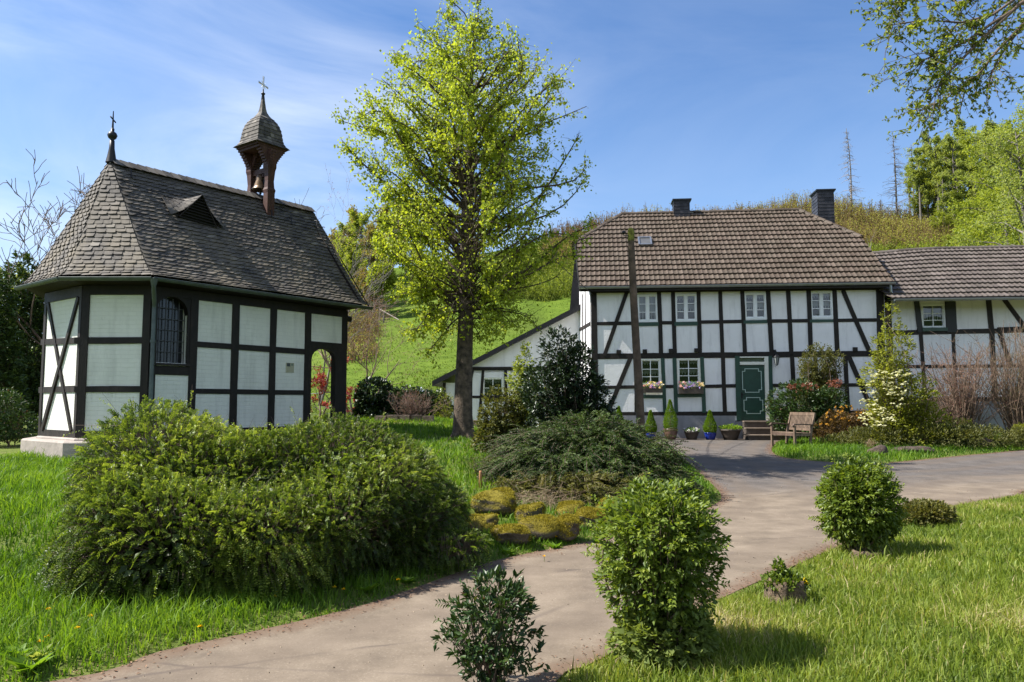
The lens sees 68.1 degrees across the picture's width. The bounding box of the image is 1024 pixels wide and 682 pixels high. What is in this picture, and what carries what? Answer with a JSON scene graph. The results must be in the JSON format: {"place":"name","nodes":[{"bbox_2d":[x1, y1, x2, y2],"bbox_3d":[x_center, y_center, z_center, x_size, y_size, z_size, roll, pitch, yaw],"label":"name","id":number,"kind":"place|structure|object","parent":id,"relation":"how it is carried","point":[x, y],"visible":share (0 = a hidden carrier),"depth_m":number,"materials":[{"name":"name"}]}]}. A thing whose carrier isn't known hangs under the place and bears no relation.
{"place":"outdoors","nodes":[
{"label":"outdoors","id":0,"kind":"place"},
{"bbox_2d":[0,218,1023,681],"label":"ground","id":1,"kind":"structure","parent":0,"point":[448,354],"depth_m":8.53,"materials":[{"name":"plant"}]},
{"bbox_2d":[0,268,34,434],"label":"conifer","id":2,"kind":"object","parent":1,"relation":"on","point":[11,377],"visible":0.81,"depth_m":19.60,"materials":[{"name":"green plant"}]},
{"bbox_2d":[0,387,38,446],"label":"leafy undergrowth","id":3,"kind":"object","parent":1,"relation":"on","point":[11,418],"visible":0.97,"depth_m":16.84,"materials":[{"name":"green plant"}]},
{"bbox_2d":[0,249,44,431],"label":"conifer","id":4,"kind":"object","parent":1,"relation":"on","point":[33,375],"visible":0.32,"depth_m":21.35,"materials":[{"name":"green plant"}]},
{"bbox_2d":[3,651,54,672],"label":"leafy weed","id":5,"kind":"object","parent":1,"relation":"on","point":[18,662],"visible":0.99,"depth_m":4.41,"materials":[{"name":"green plant"}]},
{"bbox_2d":[0,149,91,346],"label":"bare tree","id":6,"kind":"object","parent":1,"relation":"on","point":[38,247],"visible":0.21,"depth_m":21.07,"materials":[{"name":"plant"}]},
{"bbox_2d":[13,76,372,459],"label":"chapel","id":7,"kind":"structure","parent":1,"relation":"on","point":[241,318],"depth_m":15.31,"materials":[{"name":"paint"}]},
{"bbox_2d":[154,298,189,365],"bbox_3d":[-6.587,-0.186,14.575,0.260,1.320,0.733,-3,-6,36],"label":"window","id":8,"kind":"structure","parent":7,"relation":"in","point":[170,311],"depth_m":14.66,"materials":[{"name":"metal"}]},
{"bbox_2d":[32,390,494,608],"bbox_3d":[-2.223,1.351,7.343,4.271,1.872,3.155,4,-6,-43],"label":"hedge","id":9,"kind":"object","parent":1,"relation":"on","point":[197,489],"visible":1,"depth_m":6.44,"materials":[{"name":"green plant"}]},
{"bbox_2d":[311,357,358,420],"bbox_3d":[-5.631,1.560,23.659,2.416,2.253,1.903,-4,-6,38],"label":"red maple","id":10,"kind":"object","parent":1,"relation":"on","point":[318,380],"visible":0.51,"depth_m":23.61,"materials":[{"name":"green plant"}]},
{"bbox_2d":[330,220,369,312],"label":"wood edge tree","id":11,"kind":"object","parent":1,"relation":"on","point":[351,230],"visible":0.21,"depth_m":78.64,"materials":[{"name":"green plant"}]},
{"bbox_2d":[335,235,367,279],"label":"wood edge tree","id":12,"kind":"object","parent":1,"relation":"on","point":[350,244],"visible":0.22,"depth_m":74.73,"materials":[{"name":"green plant"}]},
{"bbox_2d":[294,189,411,405],"bbox_3d":[-7.575,-1.951,36.364,6.557,10.176,11.917,1,-5,-15],"label":"bare tree","id":13,"kind":"object","parent":1,"relation":"on","point":[326,385],"visible":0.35,"depth_m":35.30,"materials":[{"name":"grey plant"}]},
{"bbox_2d":[341,245,367,317],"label":"wood edge tree","id":14,"kind":"object","parent":1,"relation":"on","point":[349,258],"visible":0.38,"depth_m":70.59,"materials":[{"name":"green plant"}]},
{"bbox_2d":[312,164,405,414],"bbox_3d":[-9.489,-2.223,34.067,8.513,11.399,7.946,2,-5,-18],"label":"budding tree","id":15,"kind":"object","parent":1,"relation":"on","point":[325,359],"visible":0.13,"depth_m":32.94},
{"bbox_2d":[344,209,375,295],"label":"wood edge tree","id":16,"kind":"object","parent":1,"relation":"on","point":[359,220],"visible":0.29,"depth_m":85.39,"materials":[{"name":"green plant"}]},
{"bbox_2d":[0,413,721,681],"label":"bank grass","id":17,"kind":"structure","parent":1,"relation":"on","point":[23,473],"depth_m":5.75,"materials":[{"name":"plant"}]},
{"bbox_2d":[347,308,385,362],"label":"edge brush","id":18,"kind":"object","parent":1,"relation":"on","point":[359,338],"visible":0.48,"depth_m":53.84,"materials":[{"name":"brown plant"}]},
{"bbox_2d":[352,249,382,312],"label":"wood edge tree","id":19,"kind":"object","parent":1,"relation":"on","point":[362,274],"visible":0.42,"depth_m":68.35,"materials":[{"name":"green plant"}]},
{"bbox_2d":[355,220,394,307],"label":"wood edge tree","id":20,"kind":"object","parent":1,"relation":"on","point":[371,227],"visible":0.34,"depth_m":74.15,"materials":[{"name":"green plant"}]},
{"bbox_2d":[311,291,447,414],"bbox_3d":[-4.843,0.506,27.029,3.953,4.676,6.447,-2,-5,22],"label":"budding tree","id":21,"kind":"object","parent":1,"relation":"on","point":[375,365],"visible":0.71,"depth_m":26.67,"materials":[{"name":"plant"}]},
{"bbox_2d":[365,261,398,316],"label":"green bush","id":22,"kind":"object","parent":1,"relation":"on","point":[391,279],"visible":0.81,"depth_m":66.14,"materials":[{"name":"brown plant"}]},
{"bbox_2d":[351,376,420,417],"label":"bush","id":23,"kind":"object","parent":1,"relation":"on","point":[374,404],"visible":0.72,"depth_m":23.09,"materials":[{"name":"green plant"}]},
{"bbox_2d":[365,213,406,297],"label":"wood edge tree","id":24,"kind":"object","parent":1,"relation":"on","point":[386,231],"visible":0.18,"depth_m":80.67,"materials":[{"name":"green plant"}]},
{"bbox_2d":[387,387,449,415],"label":"pruned bush","id":25,"kind":"object","parent":1,"relation":"on","point":[412,407],"visible":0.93,"depth_m":21.77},
{"bbox_2d":[390,385,453,417],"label":"ivy hedge","id":26,"kind":"object","parent":1,"relation":"on","point":[397,390],"visible":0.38,"depth_m":25.17,"materials":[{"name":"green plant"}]},
{"bbox_2d":[374,415,477,425],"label":"stone wall","id":27,"kind":"structure","parent":1,"relation":"on","point":[413,417],"depth_m":21.36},
{"bbox_2d":[434,387,453,418],"bbox_3d":[-2.180,2.075,24.435,0.820,1.180,0.686,0,-5,0],"label":"forsythia","id":28,"kind":"object","parent":1,"relation":"on","point":[446,411],"visible":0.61,"depth_m":24.38,"materials":[{"name":"green plant"}]},
{"bbox_2d":[326,0,596,438],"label":"lime tree","id":29,"kind":"object","parent":1,"relation":"on","point":[496,284],"visible":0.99,"depth_m":17.74,"materials":[{"name":"green plant"}]},
{"bbox_2d":[465,453,497,479],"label":"young shrub","id":30,"kind":"object","parent":1,"relation":"on","point":[474,457],"visible":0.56,"depth_m":12.25,"materials":[{"name":"green plant"}]},
{"bbox_2d":[464,512,499,532],"bbox_3d":[-0.358,2.137,8.796,0.456,0.308,0.383,0,-5,0],"label":"mossy rock","id":31,"kind":"object","parent":1,"relation":"on","point":[485,521],"visible":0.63,"depth_m":8.69,"materials":[{"name":"stone"}]},
{"bbox_2d":[430,563,550,681],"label":"laurel bush","id":32,"kind":"object","parent":1,"relation":"on","point":[475,652],"visible":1,"depth_m":4.16,"materials":[{"name":"green plant"}]},
{"bbox_2d":[469,486,516,516],"bbox_3d":[-0.234,2.114,9.921,0.662,0.406,0.580,0,-5,0],"label":"mossy rock","id":33,"kind":"object","parent":1,"relation":"on","point":[499,500],"visible":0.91,"depth_m":9.73,"materials":[{"name":"stone"}]},
{"bbox_2d":[469,384,526,453],"bbox_3d":[-0.155,1.681,15.513,1.453,1.613,1.046,0,-5,0],"label":"bronze shrub","id":34,"kind":"object","parent":1,"relation":"on","point":[497,422],"visible":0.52,"depth_m":15.35,"materials":[{"name":"green plant"}]},
{"bbox_2d":[490,523,531,544],"bbox_3d":[-0.014,2.115,8.319,0.494,0.259,0.470,0,-5,0],"label":"mossy rock","id":35,"kind":"object","parent":1,"relation":"on","point":[519,533],"visible":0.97,"depth_m":8.17,"materials":[{"name":"stone"}]},
{"bbox_2d":[6,441,1023,681],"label":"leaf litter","id":36,"kind":"object","parent":1,"relation":"on","point":[503,562],"visible":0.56,"depth_m":6.40,"materials":[{"name":"plant"}]},
{"bbox_2d":[505,340,549,428],"bbox_3d":[0.343,1.233,16.260,1.071,2.494,0.762,0,-5,0],"label":"sapling","id":37,"kind":"object","parent":1,"relation":"on","point":[518,367],"visible":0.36,"depth_m":16.20,"materials":[{"name":"green plant"}]},
{"bbox_2d":[514,501,545,520],"bbox_3d":[0.231,2.174,9.582,0.423,0.316,0.437,0,-5,0],"label":"mossy rock","id":38,"kind":"object","parent":1,"relation":"on","point":[530,509],"visible":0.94,"depth_m":9.44,"materials":[{"name":"stone"}]},
{"bbox_2d":[517,513,560,539],"bbox_3d":[0.304,2.126,8.677,0.514,0.311,0.514,0,-5,0],"label":"mossy rock","id":39,"kind":"object","parent":1,"relation":"on","point":[544,526],"visible":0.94,"depth_m":8.49,"materials":[{"name":"stone"}]},
{"bbox_2d":[495,229,586,301],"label":"bank brush","id":40,"kind":"object","parent":1,"relation":"on","point":[552,290],"visible":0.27,"depth_m":69.97,"materials":[{"name":"green plant"}]},
{"bbox_2d":[490,469,621,509],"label":"dry stalks","id":41,"kind":"object","parent":1,"relation":"on","point":[525,496],"visible":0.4,"depth_m":10.67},
{"bbox_2d":[554,512,581,541],"bbox_3d":[0.599,2.131,8.691,0.427,0.318,0.376,0,-5,0],"label":"mossy rock","id":42,"kind":"object","parent":1,"relation":"on","point":[569,523],"visible":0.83,"depth_m":8.59,"materials":[{"name":"stone"}]},
{"bbox_2d":[481,466,657,506],"bbox_3d":[0.842,2.343,11.338,2.796,0.882,1.610,-1,-5,13],"label":"conifer","id":43,"kind":"object","parent":1,"relation":"on","point":[593,479],"visible":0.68,"depth_m":11.09,"materials":[{"name":"green plant"}]},
{"bbox_2d":[555,500,583,515],"bbox_3d":[0.768,2.249,10.093,0.450,0.263,0.349,0,-5,0],"label":"mossy rock","id":44,"kind":"object","parent":1,"relation":"on","point":[571,505],"visible":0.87,"depth_m":10.03,"materials":[{"name":"stone"}]},
{"bbox_2d":[518,323,620,453],"bbox_3d":[1.177,1.109,15.201,2.148,2.922,1.739,0,-5,0],"label":"evergreen shrub","id":45,"kind":"object","parent":1,"relation":"on","point":[573,396],"visible":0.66,"depth_m":14.94,"materials":[{"name":"green plant"}]},
{"bbox_2d":[575,506,606,528],"bbox_3d":[0.971,2.187,9.351,0.477,0.316,0.439,0,-5,0],"label":"mossy rock","id":46,"kind":"object","parent":1,"relation":"on","point":[588,513],"visible":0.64,"depth_m":9.22,"materials":[{"name":"stone"}]},
{"bbox_2d":[472,408,713,500],"bbox_3d":[1.274,2.128,12.814,3.997,2.012,3.927,0,-5,0],"label":"spreading conifer","id":47,"kind":"object","parent":1,"relation":"on","point":[633,451],"visible":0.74,"depth_m":12.35,"materials":[{"name":"plant"}]},
{"bbox_2d":[622,227,644,431],"bbox_3d":[2.827,0.169,17.544,0.503,5.682,0.207,0,-5,0],"label":"wooden pole","id":48,"kind":"object","parent":1,"relation":"on","point":[639,396],"visible":0.87,"depth_m":17.50,"materials":[{"name":"brown wood"}]},
{"bbox_2d":[580,468,733,654],"bbox_3d":[0.888,1.367,4.639,0.942,1.176,0.954,0,-5,0],"label":"layered bush","id":49,"kind":"object","parent":1,"relation":"on","point":[660,557],"visible":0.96,"depth_m":4.46,"materials":[{"name":"green plant"}]},
{"bbox_2d":[605,598,720,673],"bbox_3d":[0.898,1.754,4.559,0.696,0.423,0.603,0,-5,0],"label":"ivy plant","id":50,"kind":"object","parent":1,"relation":"on","point":[702,642],"visible":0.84,"depth_m":4.39,"materials":[{"name":"green plant"}]},
{"bbox_2d":[432,189,895,438],"bbox_3d":[5.341,-1.069,31.121,16.702,10.398,8.866,0,-5,5],"label":"farmhouse","id":51,"kind":"object","parent":1,"relation":"on","point":[730,302],"visible":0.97,"depth_m":27.11,"materials":[{"name":"white paint"}]},
{"bbox_2d":[482,377,502,404],"bbox_3d":[-0.731,1.994,30.075,0.888,1.091,0.592,0,-5,0],"label":"window","id":52,"kind":"structure","parent":51,"relation":"in","point":[488,381],"depth_m":30.02,"materials":[{"name":"beige paint"}]},
{"bbox_2d":[637,294,657,321],"bbox_3d":[4.895,-1.160,27.471,0.778,1.014,0.582,0,-5,0],"label":"window","id":53,"kind":"structure","parent":51,"relation":"in","point":[647,303],"depth_m":27.27,"materials":[{"name":"white paint"}]},
{"bbox_2d":[641,359,660,385],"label":"window","id":54,"kind":"structure","parent":51,"relation":"in","point":[651,368],"depth_m":27.21,"materials":[{"name":"beige paint"}]},
{"bbox_2d":[643,381,663,392],"bbox_3d":[4.971,1.611,26.789,0.810,0.431,0.356,-1,-5,8],"label":"flower box","id":55,"kind":"object","parent":51,"relation":"attached to","point":[651,388],"visible":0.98,"depth_m":26.73,"materials":[{"name":"brown wood"}]},
{"bbox_2d":[675,293,696,321],"bbox_3d":[6.246,-1.173,27.341,0.813,1.009,0.585,0,-5,0],"label":"window","id":56,"kind":"structure","parent":51,"relation":"in","point":[685,304],"depth_m":27.15,"materials":[{"name":"white paint"}]},
{"bbox_2d":[677,358,700,384],"bbox_3d":[6.301,1.100,27.150,0.853,0.944,0.589,0,-5,0],"label":"window","id":57,"kind":"structure","parent":51,"relation":"in","point":[688,369],"depth_m":27.06,"materials":[{"name":"beige paint"}]},
{"bbox_2d":[678,380,704,393],"bbox_3d":[6.317,1.619,26.655,0.901,0.472,0.376,-1,-5,7],"label":"flower box","id":58,"kind":"object","parent":51,"relation":"attached to","point":[692,389],"visible":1,"depth_m":26.61,"materials":[{"name":"brown wood"}]},
{"bbox_2d":[740,365,765,419],"bbox_3d":[8.444,1.815,26.671,0.904,1.937,0.137,0,-5,5],"label":"door","id":59,"kind":"structure","parent":51,"relation":"in","point":[752,380],"depth_m":26.67,"materials":[{"name":"green paint"}]},
{"bbox_2d":[744,292,766,319],"bbox_3d":[8.653,-1.220,27.112,0.806,0.963,0.584,0,-5,0],"label":"window","id":60,"kind":"structure","parent":51,"relation":"in","point":[755,303],"depth_m":26.93,"materials":[{"name":"white paint"}]},
{"bbox_2d":[811,291,832,318],"bbox_3d":[10.917,-1.257,26.897,0.810,0.974,0.585,0,-5,0],"label":"window","id":61,"kind":"structure","parent":51,"relation":"in","point":[821,301],"depth_m":26.70,"materials":[{"name":"white paint"}]},
{"bbox_2d":[538,187,966,274],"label":"ridge brush","id":62,"kind":"object","parent":1,"relation":"on","point":[871,219],"visible":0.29,"depth_m":90.72,"materials":[{"name":"green plant"}]},
{"bbox_2d":[742,421,784,439],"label":"door steps","id":63,"kind":"structure","parent":1,"relation":"on","point":[756,430],"depth_m":25.88,"materials":[{"name":"brown stone"}]},
{"bbox_2d":[763,578,807,605],"bbox_3d":[2.118,1.950,5.856,0.351,0.257,0.350,0,-5,0],"label":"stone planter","id":64,"kind":"object","parent":1,"relation":"on","point":[781,592],"visible":0.52,"depth_m":5.72,"materials":[{"name":"grey stone"}]},
{"bbox_2d":[759,555,811,592],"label":"potted plant","id":65,"kind":"object","parent":64,"relation":"on","point":[781,575],"visible":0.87,"depth_m":5.82,"materials":[{"name":"green plant"}]},
{"bbox_2d":[556,492,1023,681],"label":"lawn grass","id":66,"kind":"structure","parent":1,"relation":"on","point":[983,611],"depth_m":5.04,"materials":[{"name":"plant"}]},
{"bbox_2d":[769,412,815,446],"bbox_3d":[8.215,2.599,22.181,0.777,1.016,1.190,1,-5,-14],"label":"garden bench","id":67,"kind":"object","parent":1,"relation":"on","point":[794,426],"visible":0.98,"depth_m":22.14,"materials":[{"name":"brown wood"}]},
{"bbox_2d":[764,377,850,438],"bbox_3d":[9.447,2.212,24.158,2.780,2.136,1.827,0,-5,0],"label":"rounded shrub","id":68,"kind":"object","parent":1,"relation":"on","point":[815,402],"visible":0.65,"depth_m":23.96,"materials":[{"name":"green plant"}]},
{"bbox_2d":[793,341,847,428],"bbox_3d":[10.264,1.627,25.201,1.823,3.258,1.392,2,-5,-27],"label":"twiggy shrub","id":69,"kind":"object","parent":1,"relation":"on","point":[824,375],"visible":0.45,"depth_m":25.03,"materials":[{"name":"green plant"}]},
{"bbox_2d":[812,405,880,439],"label":"azalea","id":70,"kind":"object","parent":1,"relation":"on","point":[843,423],"visible":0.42,"depth_m":23.07,"materials":[{"name":"orange plant"}]},
{"bbox_2d":[837,128,862,217],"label":"dead spruce","id":71,"kind":"object","parent":1,"relation":"on","point":[850,187],"visible":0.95,"depth_m":95.04,"materials":[{"name":"grey wood"}]},
{"bbox_2d":[808,452,910,552],"bbox_3d":[3.567,1.674,7.741,0.952,1.072,0.965,0,-5,0],"label":"layered bush","id":72,"kind":"object","parent":1,"relation":"on","point":[859,505],"visible":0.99,"depth_m":7.57,"materials":[{"name":"green plant"}]},
{"bbox_2d":[850,547,883,559],"bbox_3d":[3.547,2.146,7.557,0.358,0.145,0.336,0,-5,0],"label":"tree stump","id":73,"kind":"object","parent":1,"relation":"on","point":[864,552],"visible":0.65,"depth_m":7.49,"materials":[{"name":"brown wood"}]},
{"bbox_2d":[876,138,910,222],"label":"dead spruce","id":74,"kind":"object","parent":1,"relation":"on","point":[895,190],"visible":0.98,"depth_m":94.74,"materials":[{"name":"wood"}]},
{"bbox_2d":[772,433,1023,462],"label":"island grass","id":75,"kind":"structure","parent":1,"relation":"on","point":[804,445],"depth_m":20.20,"materials":[{"name":"plant"}]},
{"bbox_2d":[856,303,956,445],"bbox_3d":[11.274,1.030,22.246,3.098,4.346,2.256,0,-5,0],"label":"dogwood","id":76,"kind":"object","parent":1,"relation":"on","point":[892,394],"visible":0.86,"depth_m":21.91,"materials":[{"name":"green plant"}]},
{"bbox_2d":[866,233,958,250],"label":"slope brush","id":77,"kind":"object","parent":1,"relation":"on","point":[875,248],"visible":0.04,"depth_m":80.28,"materials":[{"name":"green plant"}]},
{"bbox_2d":[907,147,930,223],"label":"slender tree","id":78,"kind":"object","parent":1,"relation":"on","point":[917,181],"visible":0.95,"depth_m":92.47,"materials":[{"name":"green plant"}]},
{"bbox_2d":[817,420,1023,448],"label":"garden perennials","id":79,"kind":"object","parent":1,"relation":"on","point":[959,434],"visible":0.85,"depth_m":21.44,"materials":[{"name":"green plant"}]},
{"bbox_2d":[823,245,1023,432],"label":"annexe","id":80,"kind":"structure","parent":1,"relation":"on","point":[947,292],"depth_m":26.43,"materials":[{"name":"white paint"}]},
{"bbox_2d":[921,303,945,327],"bbox_3d":[14.762,-0.852,26.744,0.844,0.889,0.588,0,-5,0],"label":"window","id":81,"kind":"structure","parent":80,"relation":"in","point":[932,315],"depth_m":26.63,"materials":[{"name":"white paint"}]},
{"bbox_2d":[903,152,952,228],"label":"leafy tree","id":82,"kind":"object","parent":1,"relation":"on","point":[916,206],"visible":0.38,"depth_m":93.63,"materials":[{"name":"green plant"}]},
{"bbox_2d":[901,497,959,527],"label":"bush","id":83,"kind":"object","parent":1,"relation":"on","point":[924,511],"visible":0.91,"depth_m":9.43,"materials":[{"name":"green plant"}]},
{"bbox_2d":[921,135,949,229],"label":"slender tree","id":84,"kind":"object","parent":1,"relation":"on","point":[936,166],"visible":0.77,"depth_m":91.45,"materials":[{"name":"green plant"}]},
{"bbox_2d":[850,0,1023,157],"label":"overhanging tree","id":85,"kind":"object","parent":1,"relation":"on","point":[944,81],"visible":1,"depth_m":7.07,"materials":[{"name":"green plant"}]},
{"bbox_2d":[927,210,955,237],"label":"leafy tree","id":86,"kind":"object","parent":1,"relation":"on","point":[942,219],"visible":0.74,"depth_m":85.22,"materials":[{"name":"green plant"}]},
{"bbox_2d":[931,172,952,228],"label":"slender tree","id":87,"kind":"object","parent":1,"relation":"on","point":[944,180],"visible":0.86,"depth_m":86.50,"materials":[{"name":"green plant"}]},
{"bbox_2d":[913,141,973,220],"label":"leafy tree","id":88,"kind":"object","parent":1,"relation":"on","point":[950,166],"visible":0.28,"depth_m":91.44,"materials":[{"name":"green plant"}]},
{"bbox_2d":[933,189,970,229],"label":"leafy tree","id":89,"kind":"object","parent":1,"relation":"on","point":[951,195],"visible":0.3,"depth_m":87.18,"materials":[{"name":"green plant"}]},
{"bbox_2d":[937,131,975,216],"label":"slender tree","id":90,"kind":"object","parent":1,"relation":"on","point":[960,163],"visible":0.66,"depth_m":88.10,"materials":[{"name":"green plant"}]},
{"bbox_2d":[902,342,1022,431],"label":"bare shrub","id":91,"kind":"object","parent":1,"relation":"on","point":[964,407],"visible":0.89,"depth_m":23.35,"materials":[{"name":"plant"}]},
{"bbox_2d":[942,127,996,198],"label":"leafy tree","id":92,"kind":"object","parent":1,"relation":"on","point":[968,140],"visible":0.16,"depth_m":91.68,"materials":[{"name":"green plant"}]},
{"bbox_2d":[962,160,987,205],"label":"slender tree","id":93,"kind":"object","parent":1,"relation":"on","point":[975,189],"visible":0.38,"depth_m":83.61,"materials":[{"name":"green plant"}]},
{"bbox_2d":[939,320,1023,431],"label":"bare shrub","id":94,"kind":"object","parent":1,"relation":"on","point":[1012,393],"visible":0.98,"depth_m":23.25,"materials":[{"name":"brown plant"}]},
{"bbox_2d":[971,117,996,193],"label":"slender tree","id":95,"kind":"object","parent":1,"relation":"on","point":[987,121],"visible":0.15,"depth_m":89.30,"materials":[{"name":"green plant"}]},
{"bbox_2d":[946,117,1023,246],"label":"tall pale tree","id":96,"kind":"object","parent":1,"relation":"on","point":[1018,201],"visible":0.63,"depth_m":39.49,"materials":[{"name":"green plant"}]},
{"bbox_2d":[948,184,1021,242],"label":"leafy tree","id":97,"kind":"object","parent":1,"relation":"on","point":[978,197],"visible":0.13,"depth_m":63.62,"materials":[{"name":"green plant"}]},
{"bbox_2d":[947,129,1023,245],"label":"tall pale tree","id":98,"kind":"object","parent":1,"relation":"on","point":[978,178],"visible":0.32,"depth_m":51.34,"materials":[{"name":"green plant"}]},
{"bbox_2d":[980,84,1023,245],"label":"tall pale tree","id":99,"kind":"object","parent":1,"relation":"on","point":[1021,114],"visible":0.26,"depth_m":46.00,"materials":[{"name":"green plant"}]},
{"bbox_2d":[0,0,1023,333],"label":"sky","id":100,"kind":"structure","parent":0,"point":[712,103],"materials":[{"name":"blue"}]},
{"bbox_2d":[49,439,1023,681],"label":"road","id":101,"kind":"structure","parent":0,"point":[390,648],"depth_m":6.14,"materials":[{"name":"asphalt"}]},
{"bbox_2d":[69,471,1013,679],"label":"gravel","id":102,"kind":"structure","parent":101,"relation":"on","point":[556,572],"depth_m":6.88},
{"bbox_2d":[645,410,656,438],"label":"potted conifer","id":103,"kind":"object","parent":101,"relation":"on","point":[650,419],"visible":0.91,"depth_m":26.06,"materials":[{"name":"plant"}]},
{"bbox_2d":[663,399,678,439],"bbox_3d":[5.465,2.698,26.087,0.579,1.410,0.601,0,-5,0],"label":"potted conifer","id":104,"kind":"object","parent":101,"relation":"on","point":[668,423],"visible":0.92,"depth_m":26.00,"materials":[{"name":"plant"}]},
{"bbox_2d":[683,426,699,439],"bbox_3d":[6.158,3.166,25.985,0.634,0.461,0.617,0,-5,0],"label":"planter bowl","id":105,"kind":"object","parent":101,"relation":"on","point":[692,433],"visible":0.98,"depth_m":25.84,"materials":[{"name":"brown ceramic"}]},
{"bbox_2d":[702,410,716,439],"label":"potted conifer","id":106,"kind":"object","parent":101,"relation":"on","point":[710,434],"visible":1,"depth_m":25.84,"materials":[{"name":"plant"}]},
{"bbox_2d":[718,424,741,439],"bbox_3d":[7.464,3.100,25.878,0.856,0.574,0.833,0,-5,0],"label":"planter bowl","id":107,"kind":"object","parent":101,"relation":"on","point":[728,432],"visible":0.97,"depth_m":25.66,"materials":[{"name":"brown ceramic"}]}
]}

